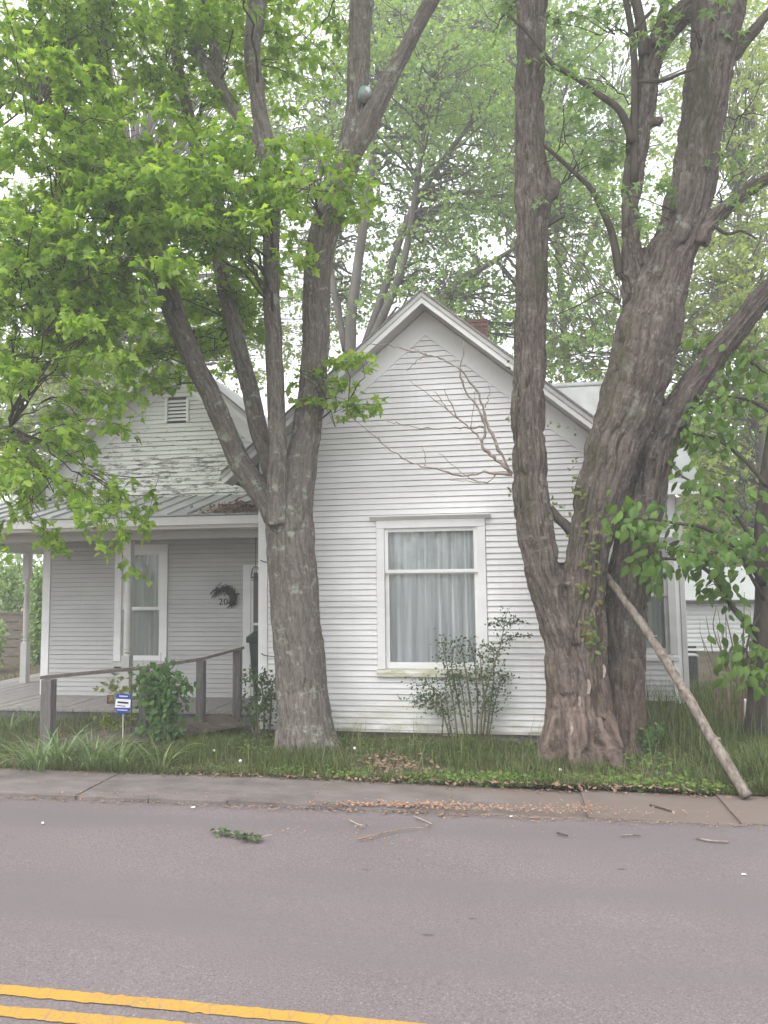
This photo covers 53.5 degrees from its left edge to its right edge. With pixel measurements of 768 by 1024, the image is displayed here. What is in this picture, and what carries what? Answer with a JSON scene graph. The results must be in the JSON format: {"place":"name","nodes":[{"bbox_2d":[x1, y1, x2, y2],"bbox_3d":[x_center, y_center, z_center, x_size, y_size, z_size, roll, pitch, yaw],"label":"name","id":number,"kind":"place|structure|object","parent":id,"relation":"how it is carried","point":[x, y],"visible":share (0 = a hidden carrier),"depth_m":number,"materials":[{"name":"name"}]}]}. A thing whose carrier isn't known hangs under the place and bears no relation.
{"place":"outdoors","nodes":[
{"label":"outdoors","id":0,"kind":"place"},
{"bbox_2d":[107,695,113,703],"bbox_3d":[-4.298,2.939,11.964,0.100,0.110,0.200,1,-5,-19],"label":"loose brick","id":1,"kind":"object","parent":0,"point":[108,698],"visible":0.89,"depth_m":11.88,"materials":[{"name":"brown brick"}]},
{"bbox_2d":[0,647,767,795],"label":"yard","id":2,"kind":"structure","parent":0,"point":[702,659],"depth_m":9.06,"materials":[{"name":"green plant"}]},
{"bbox_2d":[0,619,9,671],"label":"side shrub","id":3,"kind":"object","parent":2,"relation":"on","point":[3,641],"visible":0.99,"depth_m":17.66,"materials":[{"name":"green plant"}]},
{"bbox_2d":[0,552,33,656],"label":"side shrub","id":4,"kind":"object","parent":2,"relation":"on","point":[13,601],"visible":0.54,"depth_m":20.81,"materials":[{"name":"green plant"}]},
{"bbox_2d":[0,707,36,730],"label":"daylily clump","id":5,"kind":"object","parent":2,"relation":"on","point":[8,724],"visible":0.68,"depth_m":10.64,"materials":[{"name":"green plant"}]},
{"bbox_2d":[16,558,42,665],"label":"side shrub","id":6,"kind":"object","parent":2,"relation":"on","point":[36,582],"visible":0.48,"depth_m":18.95,"materials":[{"name":"green plant"}]},
{"bbox_2d":[14,705,63,722],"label":"daylily clump","id":7,"kind":"object","parent":2,"relation":"on","point":[35,713],"visible":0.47,"depth_m":11.19,"materials":[{"name":"green plant"}]},
{"bbox_2d":[0,725,77,772],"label":"daylily clump","id":8,"kind":"object","parent":2,"relation":"on","point":[37,761],"visible":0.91,"depth_m":8.40,"materials":[{"name":"green plant"}]},
{"bbox_2d":[2,721,125,769],"bbox_3d":[-3.583,2.615,8.592,1.256,0.486,1.074,-2,-5,10],"label":"daylily clump","id":9,"kind":"object","parent":2,"relation":"on","point":[60,755],"visible":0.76,"depth_m":8.56,"materials":[{"name":"green plant"}]},
{"bbox_2d":[41,726,150,770],"bbox_3d":[-3.200,2.608,8.450,1.017,0.465,0.901,-2,-5,10],"label":"daylily clump","id":10,"kind":"object","parent":2,"relation":"on","point":[84,757],"visible":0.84,"depth_m":8.49,"materials":[{"name":"green plant"}]},
{"bbox_2d":[92,711,136,732],"bbox_3d":[-3.548,2.812,10.028,0.607,0.375,0.291,-2,-5,10],"label":"sapling","id":11,"kind":"object","parent":2,"relation":"on","point":[107,718],"visible":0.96,"depth_m":10.03,"materials":[{"name":"green plant"}]},
{"bbox_2d":[92,671,142,733],"bbox_3d":[-3.431,2.541,10.053,0.771,0.917,0.408,1,-5,-14],"label":"yellow sapling","id":12,"kind":"object","parent":2,"relation":"on","point":[112,687],"visible":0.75,"depth_m":10.01,"materials":[{"name":"green plant"}]},
{"bbox_2d":[78,737,160,771],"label":"daylily clump","id":13,"kind":"object","parent":2,"relation":"on","point":[115,761],"visible":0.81,"depth_m":8.35,"materials":[{"name":"green plant"}]},
{"bbox_2d":[114,693,130,738],"bbox_3d":[-3.296,2.639,9.609,0.225,0.699,0.023,-2,-5,10],"label":"yard sign","id":14,"kind":"object","parent":2,"relation":"on","point":[123,703],"visible":0.95,"depth_m":9.62,"materials":[{"name":"plastic"}]},
{"bbox_2d":[14,714,245,760],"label":"board ramp","id":15,"kind":"structure","parent":2,"relation":"on","point":[216,722],"depth_m":10.08,"materials":[{"name":"grey wood"}]},
{"bbox_2d":[39,647,243,747],"bbox_3d":[-3.128,2.493,10.216,2.764,1.193,0.237,3,-6,-35],"label":"handrail","id":16,"kind":"object","parent":2,"relation":"on","point":[48,702],"visible":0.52,"depth_m":10.16,"materials":[{"name":"grey wood"}]},
{"bbox_2d":[118,730,206,768],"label":"daylily clump","id":17,"kind":"object","parent":2,"relation":"on","point":[163,760],"visible":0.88,"depth_m":8.33,"materials":[{"name":"green plant"}]},
{"bbox_2d":[128,657,200,745],"bbox_3d":[-2.825,2.443,9.699,0.962,1.304,0.632,-2,-5,10],"label":"green bush","id":18,"kind":"object","parent":2,"relation":"on","point":[162,701],"visible":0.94,"depth_m":9.63,"materials":[{"name":"green plant"}]},
{"bbox_2d":[0,0,367,500],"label":"broad tree","id":19,"kind":"object","parent":2,"relation":"on","point":[54,389],"visible":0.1,"depth_m":25.13,"materials":[{"name":"green plant"}]},
{"bbox_2d":[8,0,439,755],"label":"maple tree","id":20,"kind":"object","parent":2,"relation":"on","point":[280,488],"visible":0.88,"depth_m":9.43,"materials":[{"name":"green plant"}]},
{"bbox_2d":[358,86,371,103],"bbox_3d":[-0.235,-5.216,9.516,0.183,0.195,0.197,-2,-5,10],"label":"ball","id":21,"kind":"object","parent":20,"relation":"attached to","point":[364,94],"visible":0.95,"depth_m":9.45,"materials":[{"name":"white plastic"}]},
{"bbox_2d":[238,665,276,736],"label":"corner shrub","id":22,"kind":"object","parent":2,"relation":"on","point":[255,712],"visible":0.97,"depth_m":9.84,"materials":[{"name":"green plant"}]},
{"bbox_2d":[0,289,699,742],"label":"house","id":23,"kind":"structure","parent":2,"relation":"on","point":[414,561],"depth_m":10.26,"materials":[{"name":"white wood"}]},
{"bbox_2d":[112,544,168,666],"bbox_3d":[-4.057,1.565,12.822,0.965,2.028,0.239,-2,-5,10],"label":"window","id":24,"kind":"structure","parent":23,"relation":"in","point":[149,629],"depth_m":12.83,"materials":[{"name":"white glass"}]},
{"bbox_2d":[187,497,257,516],"bbox_3d":[-2.240,-0.083,11.352,1.382,0.374,1.088,-2,-5,10],"label":"leaf pile","id":25,"kind":"object","parent":23,"relation":"on","point":[246,505],"visible":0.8,"depth_m":11.06,"materials":[{"name":"brown plant"}]},
{"bbox_2d":[210,582,239,607],"bbox_3d":[-2.609,1.363,12.471,0.508,0.431,0.212,-2,-5,10],"label":"wreath","id":26,"kind":"object","parent":23,"relation":"hanging from","point":[230,592],"visible":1,"depth_m":12.43,"materials":[{"name":"plant"}]},
{"bbox_2d":[243,565,257,697],"bbox_3d":[-1.836,1.925,12.350,0.927,2.144,0.058,-2,-5,10],"label":"door","id":27,"kind":"structure","parent":23,"relation":"in","point":[250,588],"depth_m":12.42,"materials":[{"name":"white wood"}]},
{"bbox_2d":[246,632,257,697],"bbox_3d":[-1.771,2.420,11.952,0.600,1.079,0.650,-2,-5,10],"label":"wheelie bin","id":28,"kind":"object","parent":23,"relation":"on","point":[252,639],"visible":0.09,"depth_m":11.72,"materials":[{"name":"green plastic"}]},
{"bbox_2d":[251,537,257,580],"bbox_3d":[-2.049,0.704,12.151,0.157,0.772,0.158,-2,-5,10],"label":"hanging basket","id":29,"kind":"object","parent":23,"relation":"hanging from","point":[255,561],"visible":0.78,"depth_m":12.14,"materials":[{"name":"black metal"}]},
{"bbox_2d":[369,513,490,676],"bbox_3d":[0.626,1.089,10.011,1.589,2.101,0.310,-2,-5,10],"label":"window","id":30,"kind":"structure","parent":23,"relation":"in","point":[431,568],"depth_m":10.07,"materials":[{"name":"white glass"}]},
{"bbox_2d":[645,536,679,660],"bbox_3d":[3.841,1.295,11.467,1.170,1.842,0.283,-2,-5,10],"label":"window","id":31,"kind":"structure","parent":23,"relation":"in","point":[662,620],"depth_m":11.39,"materials":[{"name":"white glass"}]},
{"bbox_2d":[28,732,719,792],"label":"dead leaves","id":32,"kind":"object","parent":2,"relation":"on","point":[614,789],"visible":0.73,"depth_m":7.86,"materials":[{"name":"brown plant"}]},
{"bbox_2d":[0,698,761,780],"bbox_3d":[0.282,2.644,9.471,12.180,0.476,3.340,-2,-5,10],"label":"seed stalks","id":33,"kind":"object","parent":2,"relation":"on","point":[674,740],"visible":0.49,"depth_m":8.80,"materials":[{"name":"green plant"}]},
{"bbox_2d":[0,755,767,793],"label":"verge grass","id":34,"kind":"structure","parent":2,"relation":"on","point":[131,769],"depth_m":7.82,"materials":[{"name":"green plant"}]},
{"bbox_2d":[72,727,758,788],"bbox_3d":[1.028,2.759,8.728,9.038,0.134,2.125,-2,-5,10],"label":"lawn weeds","id":35,"kind":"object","parent":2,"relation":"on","point":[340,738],"visible":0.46,"depth_m":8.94,"materials":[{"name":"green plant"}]},
{"bbox_2d":[188,0,694,381],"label":"maple tree","id":36,"kind":"object","parent":2,"relation":"on","point":[412,90],"visible":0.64,"depth_m":19.30,"materials":[{"name":"green plant"}]},
{"bbox_2d":[157,733,766,793],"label":"ground cover","id":37,"kind":"object","parent":2,"relation":"on","point":[508,774],"visible":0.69,"depth_m":7.69,"materials":[{"name":"green plant"}]},
{"bbox_2d":[399,606,532,736],"bbox_3d":[1.017,1.997,9.525,1.698,1.647,0.550,-2,-5,10],"label":"window shrub","id":38,"kind":"object","parent":2,"relation":"on","point":[484,695],"visible":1,"depth_m":9.49,"materials":[{"name":"green plant"}]},
{"bbox_2d":[296,0,767,382],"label":"broad tree","id":39,"kind":"object","parent":2,"relation":"on","point":[549,97],"visible":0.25,"depth_m":24.44,"materials":[{"name":"green plant"}]},
{"bbox_2d":[462,0,767,771],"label":"maple tree","id":40,"kind":"object","parent":2,"relation":"on","point":[599,702],"visible":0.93,"depth_m":8.57,"materials":[{"name":"brown plant"}]},
{"bbox_2d":[344,341,512,482],"bbox_3d":[0.508,-1.132,8.921,1.952,1.652,0.580,-1,-5,-1],"label":"dead branch","id":41,"kind":"object","parent":40,"relation":"attached to","point":[504,465],"visible":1,"depth_m":8.77,"materials":[{"name":"brown wood"}]},
{"bbox_2d":[502,356,610,663],"bbox_3d":[2.034,-0.086,8.547,1.308,3.522,0.573,0,-5,-13],"label":"climbing vine","id":42,"kind":"object","parent":40,"relation":"attached to","point":[590,622],"visible":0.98,"depth_m":8.35,"materials":[{"name":"green plant"}]},
{"bbox_2d":[512,0,767,569],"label":"broad tree","id":43,"kind":"object","parent":2,"relation":"on","point":[739,268],"visible":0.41,"depth_m":19.25,"materials":[{"name":"green plant"}]},
{"bbox_2d":[631,722,670,757],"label":"weed clump","id":44,"kind":"object","parent":2,"relation":"on","point":[646,741],"visible":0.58,"depth_m":8.62,"materials":[{"name":"green plant"}]},
{"bbox_2d":[601,333,767,741],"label":"tree","id":45,"kind":"object","parent":2,"relation":"on","point":[645,534],"visible":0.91,"depth_m":8.43,"materials":[{"name":"green plant"}]},
{"bbox_2d":[688,646,698,688],"bbox_3d":[5.230,2.778,13.682,0.650,0.800,0.724,-2,-5,10],"label":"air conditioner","id":46,"kind":"object","parent":2,"relation":"on","point":[693,660],"visible":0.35,"depth_m":13.30,"materials":[{"name":"metal"}]},
{"bbox_2d":[665,368,724,554],"bbox_3d":[11.088,-0.770,27.222,2.792,10.148,1.835,-2,-5,10],"label":"tall shrub","id":47,"kind":"object","parent":2,"relation":"on","point":[689,545],"visible":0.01,"depth_m":27.08,"materials":[{"name":"green plant"}]},
{"bbox_2d":[646,666,767,757],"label":"tall weeds","id":48,"kind":"object","parent":2,"relation":"on","point":[701,699],"visible":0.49,"depth_m":9.60,"materials":[{"name":"green plant"}]},
{"bbox_2d":[702,604,731,725],"bbox_3d":[4.486,2.127,10.251,0.360,1.753,0.026,-2,-5,10],"label":"bare sapling","id":49,"kind":"object","parent":2,"relation":"on","point":[713,666],"visible":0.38,"depth_m":10.26,"materials":[{"name":"plant"}]},
{"bbox_2d":[679,420,756,566],"bbox_3d":[11.269,0.588,25.523,4.166,7.146,3.155,-2,-5,10],"label":"tall shrub","id":50,"kind":"object","parent":2,"relation":"on","point":[718,554],"visible":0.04,"depth_m":25.36,"materials":[{"name":"green plant"}]},
{"bbox_2d":[685,567,754,651],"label":"neighbour shed","id":51,"kind":"structure","parent":2,"relation":"on","point":[696,616],"depth_m":20.64,"materials":[{"name":"white wood"}]},
{"bbox_2d":[700,592,753,732],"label":"dry stalks","id":52,"kind":"object","parent":2,"relation":"on","point":[740,694],"visible":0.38,"depth_m":9.60,"materials":[{"name":"plant"}]},
{"bbox_2d":[714,341,767,550],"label":"tall shrub","id":53,"kind":"object","parent":2,"relation":"on","point":[747,451],"visible":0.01,"depth_m":24.63,"materials":[{"name":"green plant"}]},
{"bbox_2d":[0,797,767,1023],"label":"road","id":54,"kind":"structure","parent":0,"point":[113,912],"depth_m":4.74,"materials":[{"name":"grey asphalt"}]},
{"bbox_2d":[210,824,271,841],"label":"leafy twig","id":55,"kind":"object","parent":54,"relation":"on","point":[225,831],"visible":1,"depth_m":6.24,"materials":[{"name":"green plant"}]},
{"bbox_2d":[358,827,430,839],"bbox_3d":[0.076,2.634,6.274,0.661,0.012,0.081,2,-6,-25],"label":"stick","id":56,"kind":"object","parent":54,"relation":"on","point":[389,831],"visible":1,"depth_m":6.27,"materials":[{"name":"brown wood"}]},
{"bbox_2d":[61,790,738,843],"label":"wood chips","id":57,"kind":"object","parent":54,"relation":"on","point":[393,803],"visible":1,"depth_m":6.87,"materials":[{"name":"brown wood"}]},
{"bbox_2d":[620,834,640,835],"bbox_3d":[1.981,2.597,6.124,0.162,0.012,0.031,-1,-5,6],"label":"stick","id":58,"kind":"object","parent":54,"relation":"on","point":[629,835],"visible":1,"depth_m":6.12,"materials":[{"name":"beige wood"}]},
{"bbox_2d":[695,837,728,842],"bbox_3d":[2.574,2.577,5.980,0.243,0.016,0.044,-3,-6,25],"label":"stick","id":59,"kind":"object","parent":54,"relation":"on","point":[703,839],"visible":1,"depth_m":5.96,"materials":[{"name":"grey wood"}]},
{"bbox_2d":[0,768,767,830],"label":"sidewalk","id":60,"kind":"structure","parent":0,"point":[291,792],"depth_m":7.28,"materials":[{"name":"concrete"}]},
{"bbox_2d":[649,804,671,811],"bbox_3d":[2.481,2.652,6.827,0.028,0.020,0.225,3,-6,-35],"label":"stick","id":61,"kind":"object","parent":60,"relation":"on","point":[655,806],"visible":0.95,"depth_m":6.84,"materials":[{"name":"brown wood"}]},
{"bbox_2d":[607,572,751,799],"bbox_3d":[2.938,1.665,7.846,0.138,2.144,1.735,2,-6,-29],"label":"leaning log","id":62,"kind":"object","parent":60,"relation":"on","point":[727,764],"visible":0.98,"depth_m":7.60,"materials":[{"name":"beige wood"}]},
{"bbox_2d":[0,0,767,583],"label":"sky","id":63,"kind":"structure","parent":0,"point":[492,240],"materials":[{"name":"white"}]},
{"bbox_2d":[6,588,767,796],"bbox_3d":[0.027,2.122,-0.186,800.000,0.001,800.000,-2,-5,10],"label":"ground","id":64,"kind":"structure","parent":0,"point":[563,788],"depth_m":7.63,"materials":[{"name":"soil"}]},
{"bbox_2d":[0,612,34,663],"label":"board fence","id":65,"kind":"object","parent":64,"relation":"on","point":[14,638],"visible":0.14,"depth_m":19.69,"materials":[{"name":"beige wood"}]},
{"bbox_2d":[0,0,213,586],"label":"maple tree","id":66,"kind":"object","parent":64,"relation":"on","point":[86,310],"visible":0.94,"depth_m":8.20,"materials":[{"name":"green plant"}]},
{"bbox_2d":[0,431,752,610],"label":"treeline","id":67,"kind":"object","parent":64,"relation":"on","point":[38,556],"depth_m":37.95,"materials":[{"name":"green plant"}]}
]}

